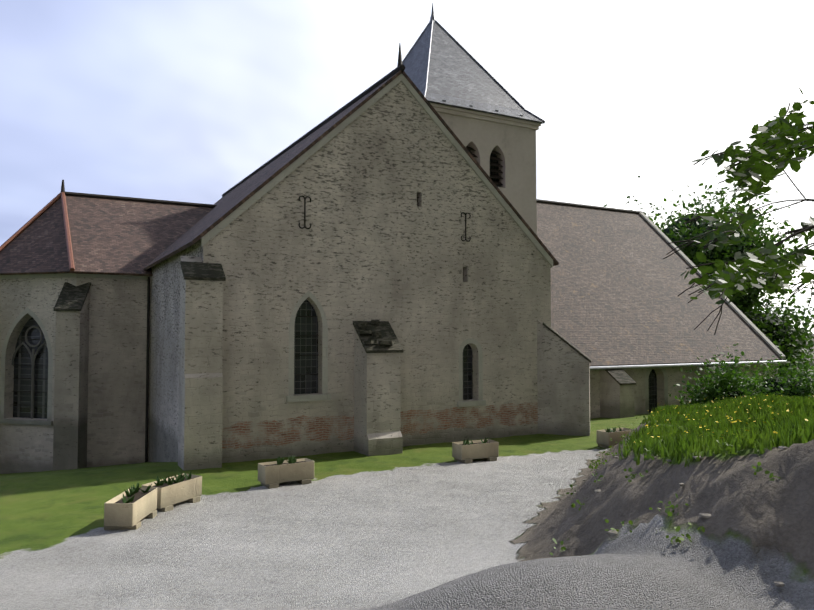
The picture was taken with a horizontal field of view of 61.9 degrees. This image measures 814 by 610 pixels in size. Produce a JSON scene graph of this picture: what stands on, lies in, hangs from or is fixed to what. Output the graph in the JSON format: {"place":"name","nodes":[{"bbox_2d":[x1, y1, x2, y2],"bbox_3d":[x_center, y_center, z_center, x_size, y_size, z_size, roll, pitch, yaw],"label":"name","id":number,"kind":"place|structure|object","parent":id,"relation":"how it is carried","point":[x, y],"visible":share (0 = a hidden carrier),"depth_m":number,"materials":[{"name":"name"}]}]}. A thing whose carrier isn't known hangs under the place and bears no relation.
{"place":"outdoors","nodes":[
{"label":"outdoors","id":0,"kind":"place"},
{"bbox_2d":[0,139,740,425],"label":"window frames","id":1,"kind":"structure","parent":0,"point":[324,395],"depth_m":21.43,"materials":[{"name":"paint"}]},
{"bbox_2d":[12,146,731,418],"bbox_3d":[1.972,-1.479,28.087,31.786,13.000,11.186,1,-2,-29],"label":"window glass","id":2,"kind":"object","parent":1,"relation":"in","point":[306,335],"visible":0.5,"depth_m":24.81,"materials":[{"name":"glass"}]},
{"bbox_2d":[0,333,813,609],"bbox_3d":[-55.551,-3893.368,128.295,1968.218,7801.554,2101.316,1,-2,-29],"label":"ground","id":3,"kind":"structure","parent":0,"point":[434,526],"depth_m":8.76,"materials":[{"name":"grey gravel"}]},
{"bbox_2d":[0,277,150,473],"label":"apse wall","id":4,"kind":"structure","parent":3,"relation":"on","point":[117,372],"depth_m":24.63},
{"bbox_2d":[11,326,46,418],"bbox_3d":[-13.712,2.454,24.872,1.985,3.398,0.094,-1,-2,16],"label":"window tracery","id":5,"kind":"object","parent":4,"relation":"attached to","point":[33,354],"visible":0.85,"depth_m":24.85,"materials":[{"name":"grey stone"}]},
{"bbox_2d":[0,273,150,278],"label":"cornice","id":6,"kind":"structure","parent":4,"relation":"attached to","point":[67,275],"depth_m":24.53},
{"bbox_2d":[0,195,212,275],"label":"apse roof","id":7,"kind":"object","parent":4,"relation":"on","point":[119,237],"visible":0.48,"depth_m":26.42,"materials":[{"name":"tile"}]},
{"bbox_2d":[0,180,216,270],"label":"roof ridge tiles","id":8,"kind":"object","parent":7,"relation":"on","point":[62,193],"visible":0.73,"depth_m":27.85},
{"bbox_2d":[148,81,550,462],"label":"transept","id":9,"kind":"structure","parent":3,"relation":"on","point":[391,185],"depth_m":20.14,"materials":[{"name":"beige stone"}]},
{"bbox_2d":[145,196,470,461],"bbox_3d":[-4.465,1.745,21.205,12.266,9.342,4.187,-1,-2,19],"label":"downpipe and anchors","id":10,"kind":"object","parent":9,"relation":"attached to","point":[147,369],"visible":0.92,"depth_m":24.98,"materials":[{"name":"black metal"}]},
{"bbox_2d":[143,70,558,269],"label":"gable roof","id":11,"kind":"structure","parent":9,"relation":"on","point":[229,203],"depth_m":21.15,"materials":[{"name":"stone"}]},
{"bbox_2d":[222,43,404,196],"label":"ridge","id":12,"kind":"structure","parent":11,"relation":"on","point":[400,66],"depth_m":24.66,"materials":[{"name":"metal"}]},
{"bbox_2d":[201,73,552,267],"bbox_3d":[-0.180,-4.183,20.279,11.620,5.620,0.100,1,-2,-29],"label":"gable coping","id":13,"kind":"object","parent":11,"relation":"attached to","point":[244,206],"visible":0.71,"depth_m":20.02,"materials":[{"name":"grey stone"}]},
{"bbox_2d":[104,427,631,529],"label":"planter boxes","id":14,"kind":"object","parent":3,"relation":"on","point":[131,508],"visible":0.94,"depth_m":13.42,"materials":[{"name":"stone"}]},
{"bbox_2d":[53,256,714,470],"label":"buttresses","id":15,"kind":"structure","parent":3,"relation":"on","point":[563,383],"depth_m":19.05,"materials":[{"name":"beige stone"}]},
{"bbox_2d":[54,261,725,384],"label":"buttress caps","id":16,"kind":"object","parent":15,"relation":"on","point":[376,336],"visible":0.94,"depth_m":19.34,"materials":[{"name":"grey stone"}]},
{"bbox_2d":[438,112,536,234],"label":"tower","id":17,"kind":"structure","parent":3,"relation":"on","point":[517,144],"depth_m":33.47,"materials":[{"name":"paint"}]},
{"bbox_2d":[402,21,544,123],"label":"roof tower","id":18,"kind":"structure","parent":17,"relation":"on","point":[459,76],"depth_m":34.28,"materials":[{"name":"stone"}]},
{"bbox_2d":[402,3,544,121],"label":"tower hips","id":19,"kind":"object","parent":18,"relation":"on","point":[432,18],"visible":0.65,"depth_m":35.70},
{"bbox_2d":[466,147,502,184],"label":"louvres","id":20,"kind":"object","parent":17,"relation":"attached to","point":[493,164],"visible":0.27,"depth_m":33.30,"materials":[{"name":"brown wood"}]},
{"bbox_2d":[429,102,540,129],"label":"tower cornice","id":21,"kind":"structure","parent":17,"relation":"attached to","point":[440,108],"depth_m":32.63,"materials":[{"name":"beige stone"}]},
{"bbox_2d":[549,412,779,554],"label":"weeds","id":22,"kind":"object","parent":3,"relation":"on","point":[667,510],"visible":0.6,"depth_m":7.16,"materials":[{"name":"green plant"}]},
{"bbox_2d":[566,446,787,586],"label":"rocks","id":23,"kind":"object","parent":3,"relation":"on","point":[705,516],"visible":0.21,"depth_m":7.01,"materials":[{"name":"grey stone"}]},
{"bbox_2d":[590,364,777,418],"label":"nave","id":24,"kind":"structure","parent":3,"relation":"on","point":[674,375],"depth_m":31.69,"materials":[{"name":"stone"}]},
{"bbox_2d":[536,202,784,365],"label":"nave roof","id":25,"kind":"structure","parent":24,"relation":"on","point":[619,284],"depth_m":35.34,"materials":[{"name":"brown tile"}]},
{"bbox_2d":[536,199,787,377],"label":"roof edge trim","id":26,"kind":"structure","parent":25,"relation":"attached to","point":[730,304],"depth_m":36.78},
{"bbox_2d":[603,169,813,335],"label":"tree","id":27,"kind":"object","parent":3,"relation":"on","point":[759,236],"depth_m":47.49,"materials":[{"name":"green plant"}]},
{"bbox_2d":[618,393,813,466],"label":"grass","id":28,"kind":"structure","parent":3,"relation":"on","point":[791,426],"depth_m":10.35,"materials":[{"name":"green plant"}]},
{"bbox_2d":[701,386,743,403],"bbox_3d":[13.137,4.096,27.967,2.335,1.674,1.872,1,-2,-29],"label":"bush","id":29,"kind":"object","parent":3,"relation":"on","point":[736,396],"depth_m":27.45,"materials":[{"name":"green plant"}]},
{"bbox_2d":[645,392,809,437],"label":"dandelions","id":30,"kind":"object","parent":3,"relation":"on","point":[727,418],"visible":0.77,"depth_m":10.43,"materials":[{"name":"yellow plant"}]},
{"bbox_2d":[669,343,805,404],"bbox_3d":[14.012,3.290,28.387,7.482,3.379,4.383,1,-2,-29],"label":"bush","id":31,"kind":"object","parent":3,"relation":"on","point":[727,379],"depth_m":27.56,"materials":[{"name":"green plant"}]},
{"bbox_2d":[731,341,813,397],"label":"bush","id":32,"kind":"object","parent":3,"relation":"on","point":[806,382],"visible":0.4,"depth_m":28.64,"materials":[{"name":"green plant"}]},
{"bbox_2d":[740,292,813,378],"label":"tree","id":33,"kind":"object","parent":3,"relation":"on","point":[796,332],"depth_m":50.44,"materials":[{"name":"green plant"}]},
{"bbox_2d":[0,0,813,332],"label":"sky","id":34,"kind":"structure","parent":0,"point":[170,100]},
{"bbox_2d":[663,87,813,334],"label":"tree","id":35,"kind":"object","parent":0,"point":[786,140],"depth_m":12.71,"materials":[{"name":"green plant"}]}
]}

